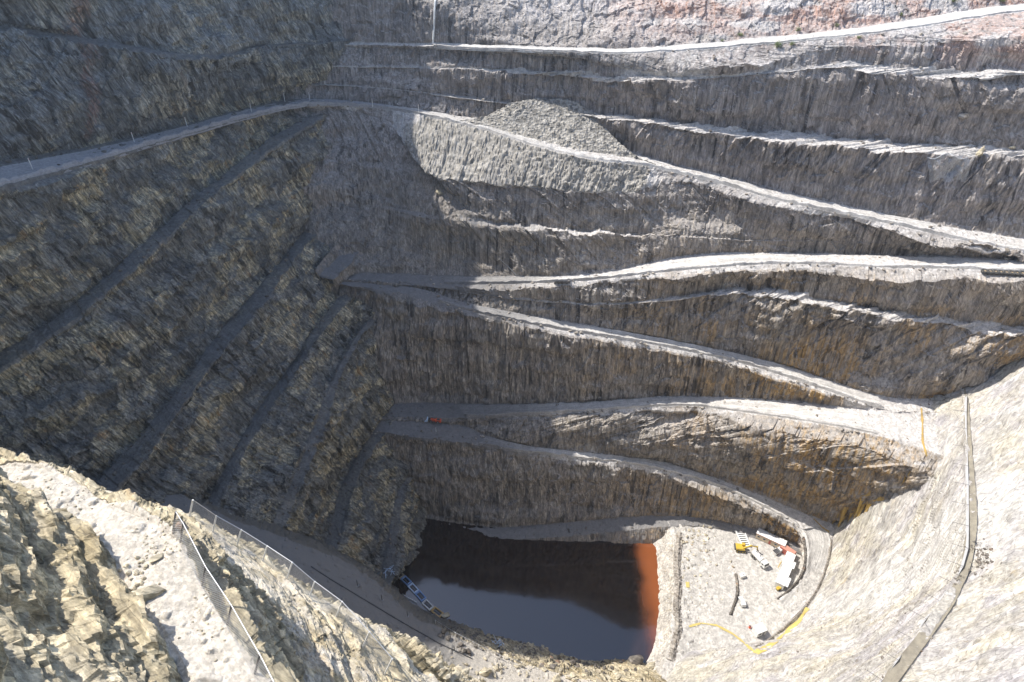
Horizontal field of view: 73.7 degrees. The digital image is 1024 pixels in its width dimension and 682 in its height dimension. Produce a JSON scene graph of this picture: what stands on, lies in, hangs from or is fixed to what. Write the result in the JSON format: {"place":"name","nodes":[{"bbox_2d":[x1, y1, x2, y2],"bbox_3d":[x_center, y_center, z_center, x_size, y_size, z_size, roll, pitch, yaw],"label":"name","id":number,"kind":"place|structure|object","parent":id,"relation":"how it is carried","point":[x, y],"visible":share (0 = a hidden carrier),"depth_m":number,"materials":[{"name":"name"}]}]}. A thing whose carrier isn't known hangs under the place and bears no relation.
{"place":"outdoors","nodes":[
{"label":"outdoors","id":0,"kind":"place"},
{"bbox_2d":[0,98,309,185],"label":"haul road","id":1,"kind":"structure","parent":0,"point":[14,173],"depth_m":197.05,"materials":[{"name":"grey gravel"}]},
{"bbox_2d":[0,0,426,585],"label":"pit wall","id":2,"kind":"structure","parent":0,"point":[92,382],"depth_m":209.79,"materials":[{"name":"grey stone"}]},
{"bbox_2d":[2,99,408,584],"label":"loose rocks","id":3,"kind":"object","parent":2,"relation":"on","point":[114,473],"visible":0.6,"depth_m":219.06,"materials":[{"name":"grey stone"}]},
{"bbox_2d":[0,447,666,681],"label":"pit slope","id":4,"kind":"structure","parent":0,"point":[69,612],"depth_m":36.79,"materials":[{"name":"beige stone"}]},
{"bbox_2d":[58,511,71,519],"bbox_3d":[-23.900,9.377,36.532,0.674,0.318,0.533,0,41,-14],"label":"boulder","id":5,"kind":"object","parent":4,"relation":"on","point":[65,515],"visible":0.94,"depth_m":36.44,"materials":[{"name":"beige stone"}]},
{"bbox_2d":[131,584,165,601],"bbox_3d":[-18.026,12.470,33.800,1.638,0.555,0.744,-10,42,-28],"label":"boulder","id":6,"kind":"object","parent":4,"relation":"on","point":[150,592],"visible":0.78,"depth_m":33.69,"materials":[{"name":"beige stone"}]},
{"bbox_2d":[149,553,163,562],"bbox_3d":[-18.513,11.309,35.568,0.438,0.226,0.770,30,37,27],"label":"boulder","id":7,"kind":"object","parent":4,"relation":"on","point":[154,558],"visible":1,"depth_m":35.47,"materials":[{"name":"beige stone"}]},
{"bbox_2d":[1,472,341,660],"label":"loose stones","id":8,"kind":"object","parent":4,"relation":"on","point":[136,572],"visible":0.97,"depth_m":35.60,"materials":[{"name":"beige stone"}]},
{"bbox_2d":[171,511,273,681],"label":"fence","id":9,"kind":"object","parent":4,"relation":"on","point":[181,534],"visible":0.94,"depth_m":32.77,"materials":[{"name":"metal"}]},
{"bbox_2d":[189,499,392,674],"bbox_3d":[-15.128,16.496,47.799,17.121,8.578,2.366,18,40,23],"label":"fence","id":10,"kind":"object","parent":4,"relation":"on","point":[287,574],"visible":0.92,"depth_m":48.87,"materials":[{"name":"grey metal"}]},
{"bbox_2d":[384,565,394,577],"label":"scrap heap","id":11,"kind":"object","parent":4,"relation":"on","point":[390,570],"visible":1,"depth_m":246.13,"materials":[{"name":"grey plastic"}]},
{"bbox_2d":[311,566,471,658],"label":"pipe","id":12,"kind":"object","parent":4,"relation":"on","point":[388,613],"visible":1,"depth_m":185.41,"materials":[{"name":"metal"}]},
{"bbox_2d":[138,365,659,673],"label":"loose rocks","id":13,"kind":"object","parent":4,"relation":"on","point":[461,649],"visible":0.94,"depth_m":204.24,"materials":[{"name":"grey stone"}]},
{"bbox_2d":[435,620,521,664],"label":"fence","id":14,"kind":"object","parent":4,"relation":"on","point":[476,643],"visible":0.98,"depth_m":189.06,"materials":[{"name":"grey metal"}]},
{"bbox_2d":[479,667,491,676],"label":"boulder","id":15,"kind":"object","parent":4,"relation":"on","point":[484,671],"visible":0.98,"depth_m":183.25,"materials":[{"name":"beige stone"}]},
{"bbox_2d":[491,634,504,646],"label":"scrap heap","id":16,"kind":"object","parent":4,"relation":"on","point":[499,642],"visible":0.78,"depth_m":209.99,"materials":[{"name":"grey plastic"}]},
{"bbox_2d":[552,675,560,681],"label":"boulder","id":17,"kind":"object","parent":4,"relation":"on","point":[556,678],"visible":1,"depth_m":190.02,"materials":[{"name":"beige stone"}]},
{"bbox_2d":[611,671,621,679],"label":"boulder","id":18,"kind":"object","parent":4,"relation":"on","point":[616,675],"visible":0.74,"depth_m":204.03,"materials":[{"name":"beige stone"}]},
{"bbox_2d":[627,655,643,664],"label":"boulder","id":19,"kind":"object","parent":4,"relation":"on","point":[636,659],"visible":0.82,"depth_m":226.96,"materials":[{"name":"grey stone"}]},
{"bbox_2d":[433,511,870,681],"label":"loose rocks","id":20,"kind":"object","parent":4,"relation":"on","point":[456,673],"visible":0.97,"depth_m":192.42,"materials":[{"name":"grey stone"}]},
{"bbox_2d":[393,518,659,663],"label":"water","id":21,"kind":"structure","parent":0,"point":[593,600],"depth_m":252.00,"materials":[{"name":"liquid"}]},
{"bbox_2d":[400,575,411,585],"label":"pontoon","id":22,"kind":"object","parent":21,"relation":"on","point":[403,581],"visible":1,"depth_m":254.18,"materials":[{"name":"blue plastic"}]},
{"bbox_2d":[407,582,418,593],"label":"pontoon","id":23,"kind":"object","parent":21,"relation":"on","point":[411,584],"visible":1,"depth_m":251.77,"materials":[{"name":"blue metal"}]},
{"bbox_2d":[415,590,426,601],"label":"pontoon","id":24,"kind":"object","parent":21,"relation":"on","point":[423,595],"visible":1,"depth_m":248.93,"materials":[{"name":"blue metal"}]},
{"bbox_2d":[422,599,433,610],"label":"pontoon","id":25,"kind":"object","parent":21,"relation":"on","point":[425,606],"visible":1,"depth_m":245.97,"materials":[{"name":"white paint"}]},
{"bbox_2d":[431,606,442,616],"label":"pontoon","id":26,"kind":"object","parent":21,"relation":"on","point":[434,608],"visible":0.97,"depth_m":243.90,"materials":[{"name":"plastic"}]},
{"bbox_2d":[441,612,449,617],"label":"boulder","id":27,"kind":"object","parent":21,"relation":"in","point":[445,615],"visible":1,"depth_m":242.48,"materials":[{"name":"grey stone"}]},
{"bbox_2d":[478,436,809,518],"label":"haul road","id":28,"kind":"structure","parent":0,"point":[649,463],"depth_m":260.69,"materials":[{"name":"grey gravel"}]},
{"bbox_2d":[285,0,1023,554],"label":"pit wall back","id":29,"kind":"structure","parent":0,"point":[377,174],"depth_m":244.71,"materials":[{"name":"grey stone"}]},
{"bbox_2d":[315,243,358,286],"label":"bench stub","id":30,"kind":"object","parent":29,"relation":"attached to","point":[336,267],"visible":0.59,"depth_m":259.74,"materials":[{"name":"grey stone"}]},
{"bbox_2d":[424,416,440,423],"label":"mine loader","id":31,"kind":"object","parent":29,"relation":"on","point":[436,420],"visible":1,"depth_m":266.06,"materials":[{"name":"orange paint"}]},
{"bbox_2d":[432,0,435,43],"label":"pipe","id":32,"kind":"object","parent":29,"relation":"attached to","point":[433,21],"visible":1,"depth_m":255.25,"materials":[{"name":"white paint"}]},
{"bbox_2d":[303,13,1023,528],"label":"loose rocks","id":33,"kind":"object","parent":29,"relation":"on","point":[697,293],"visible":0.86,"depth_m":241.46,"materials":[{"name":"grey stone"}]},
{"bbox_2d":[921,408,927,456],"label":"silt channel","id":34,"kind":"object","parent":29,"relation":"on","point":[922,437],"visible":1,"depth_m":224.27,"materials":[{"name":"yellow soil"}]},
{"bbox_2d":[927,153,975,181],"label":"rock net","id":35,"kind":"object","parent":29,"relation":"hanging from","point":[963,167],"visible":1,"depth_m":219.58,"materials":[{"name":"grey metal"}]},
{"bbox_2d":[958,113,968,119],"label":"boulder","id":36,"kind":"object","parent":29,"relation":"on","point":[963,116],"visible":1,"depth_m":219.21,"materials":[{"name":"grey stone"}]},
{"bbox_2d":[975,146,984,156],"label":"boulder","id":37,"kind":"object","parent":29,"relation":"on","point":[980,152],"visible":1,"depth_m":216.66,"materials":[{"name":"beige stone"}]},
{"bbox_2d":[289,99,1023,251],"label":"haul road","id":38,"kind":"structure","parent":0,"point":[830,207],"depth_m":236.56,"materials":[{"name":"grey gravel"}]},
{"bbox_2d":[456,98,655,164],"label":"rubble pile","id":39,"kind":"object","parent":38,"relation":"on","point":[563,123],"visible":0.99,"depth_m":252.35,"materials":[{"name":"grey gravel"}]},
{"bbox_2d":[438,297,882,409],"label":"haul road","id":40,"kind":"structure","parent":0,"point":[824,384],"depth_m":247.81,"materials":[{"name":"grey gravel"}]},
{"bbox_2d":[457,397,876,434],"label":"haul road","id":41,"kind":"structure","parent":0,"point":[800,412],"depth_m":252.82,"materials":[{"name":"grey gravel"}]},
{"bbox_2d":[645,521,802,678],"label":"pit floor","id":42,"kind":"structure","parent":0,"point":[757,587],"depth_m":244.36,"materials":[{"name":"beige gravel"}]},
{"bbox_2d":[646,661,654,669],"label":"boulder","id":43,"kind":"object","parent":42,"relation":"on","point":[650,665],"visible":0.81,"depth_m":223.83,"materials":[{"name":"beige stone"}]},
{"bbox_2d":[666,532,682,660],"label":"rock windrow","id":44,"kind":"object","parent":42,"relation":"on","point":[677,607],"visible":1,"depth_m":240.56,"materials":[{"name":"grey stone"}]},
{"bbox_2d":[729,573,738,614],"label":"rock windrow","id":45,"kind":"object","parent":42,"relation":"on","point":[736,595],"visible":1,"depth_m":241.21,"materials":[{"name":"grey stone"}]},
{"bbox_2d":[738,596,745,606],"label":"car","id":46,"kind":"object","parent":42,"relation":"on","point":[741,599],"visible":1,"depth_m":238.25,"materials":[{"name":"white paint"}]},
{"bbox_2d":[739,573,745,578],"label":"water tank","id":47,"kind":"object","parent":42,"relation":"on","point":[742,575],"visible":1,"depth_m":246.93,"materials":[{"name":"white paint"}]},
{"bbox_2d":[735,530,750,545],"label":"walkway frame","id":48,"kind":"object","parent":42,"relation":"on","point":[743,539],"visible":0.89,"depth_m":260.81,"materials":[{"name":"white paint"}]},
{"bbox_2d":[734,542,758,553],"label":"excavator","id":49,"kind":"object","parent":42,"relation":"on","point":[740,548],"visible":0.97,"depth_m":255.54,"materials":[{"name":"metal"}]},
{"bbox_2d":[752,622,766,637],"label":"water tank","id":50,"kind":"object","parent":42,"relation":"on","point":[759,629],"visible":1,"depth_m":228.35,"materials":[{"name":"white paint"}]},
{"bbox_2d":[750,549,768,568],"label":"water truck","id":51,"kind":"object","parent":42,"relation":"on","point":[760,559],"visible":1,"depth_m":250.78,"materials":[{"name":"metal"}]},
{"bbox_2d":[755,528,786,547],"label":"site hut","id":52,"kind":"object","parent":42,"relation":"on","point":[764,536],"visible":0.96,"depth_m":257.95,"materials":[{"name":"beige paint"}]},
{"bbox_2d":[773,546,782,554],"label":"utility truck","id":53,"kind":"object","parent":42,"relation":"on","point":[777,550],"visible":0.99,"depth_m":254.88,"materials":[{"name":"white paint"}]},
{"bbox_2d":[774,565,791,589],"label":"site hut","id":54,"kind":"object","parent":42,"relation":"on","point":[783,579],"visible":1,"depth_m":243.80,"materials":[{"name":"white paint"}]},
{"bbox_2d":[780,545,796,554],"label":"shipping container","id":55,"kind":"object","parent":42,"relation":"on","point":[786,548],"visible":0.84,"depth_m":254.12,"materials":[{"name":"metal"}]},
{"bbox_2d":[782,551,795,568],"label":"site hut","id":56,"kind":"object","parent":42,"relation":"on","point":[789,558],"visible":0.89,"depth_m":249.48,"materials":[{"name":"white paint"}]},
{"bbox_2d":[433,4,1023,55],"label":"haul road","id":57,"kind":"structure","parent":0,"point":[945,18],"depth_m":230.22,"materials":[{"name":"grey gravel"}]},
{"bbox_2d":[444,254,1023,284],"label":"haul road","id":58,"kind":"structure","parent":0,"point":[745,260],"depth_m":237.44,"materials":[{"name":"grey gravel"}]},
{"bbox_2d":[981,269,988,273],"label":"tyre","id":59,"kind":"object","parent":58,"relation":"on","point":[983,271],"visible":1,"depth_m":214.04,"materials":[{"name":"black rubber"}]},
{"bbox_2d":[1008,270,1016,275],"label":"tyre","id":60,"kind":"object","parent":58,"relation":"on","point":[1011,272],"visible":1,"depth_m":212.16,"materials":[{"name":"black rubber"}]},
{"bbox_2d":[754,502,835,638],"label":"road bend","id":61,"kind":"object","parent":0,"point":[777,619],"visible":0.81,"depth_m":236.14,"materials":[{"name":"grey gravel"}]},
{"bbox_2d":[777,537,806,599],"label":"rock windrow","id":62,"kind":"object","parent":61,"relation":"on","point":[796,583],"visible":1,"depth_m":240.56,"materials":[{"name":"grey stone"}]},
{"bbox_2d":[754,539,832,646],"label":"rock windrow","id":63,"kind":"object","parent":61,"relation":"on","point":[789,623],"visible":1,"depth_m":235.26,"materials":[{"name":"grey stone"}]},
{"bbox_2d":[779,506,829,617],"bbox_3d":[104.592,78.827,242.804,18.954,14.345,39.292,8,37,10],"label":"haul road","id":64,"kind":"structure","parent":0,"point":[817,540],"depth_m":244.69,"materials":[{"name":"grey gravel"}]},
{"bbox_2d":[665,357,1023,681],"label":"pit slope","id":65,"kind":"structure","parent":0,"point":[978,635],"depth_m":196.35,"materials":[{"name":"beige stone"}]},
{"bbox_2d":[689,622,755,652],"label":"silt channel","id":66,"kind":"object","parent":65,"relation":"on","point":[728,631],"visible":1,"depth_m":230.85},
{"bbox_2d":[753,607,808,653],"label":"silt channel","id":67,"kind":"object","parent":65,"relation":"on","point":[787,630],"visible":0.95,"depth_m":228.78,"materials":[{"name":"yellow soil"}]},
{"bbox_2d":[686,436,971,678],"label":"loose rocks","id":68,"kind":"object","parent":65,"relation":"on","point":[882,657],"visible":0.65,"depth_m":196.67,"materials":[{"name":"grey stone"}]},
{"bbox_2d":[832,491,870,526],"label":"silt channel","id":69,"kind":"object","parent":65,"relation":"on","point":[843,512],"visible":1,"depth_m":244.44,"materials":[{"name":"brown soil"}]},
{"bbox_2d":[836,495,884,525],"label":"silt channel","id":70,"kind":"object","parent":65,"relation":"on","point":[879,498],"visible":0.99,"depth_m":238.13,"materials":[{"name":"brown soil"}]},
{"bbox_2d":[954,538,1001,584],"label":"debris","id":71,"kind":"object","parent":65,"relation":"on","point":[978,561],"visible":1,"depth_m":174.64,"materials":[{"name":"grey stone"}]},
{"bbox_2d":[881,387,976,681],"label":"bench path","id":72,"kind":"structure","parent":0,"point":[905,661],"depth_m":172.31,"materials":[{"name":"grey gravel"}]},
{"bbox_2d":[865,394,968,681],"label":"fence","id":73,"kind":"object","parent":72,"relation":"on","point":[967,520],"visible":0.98,"depth_m":186.43,"materials":[{"name":"metal"}]}
]}

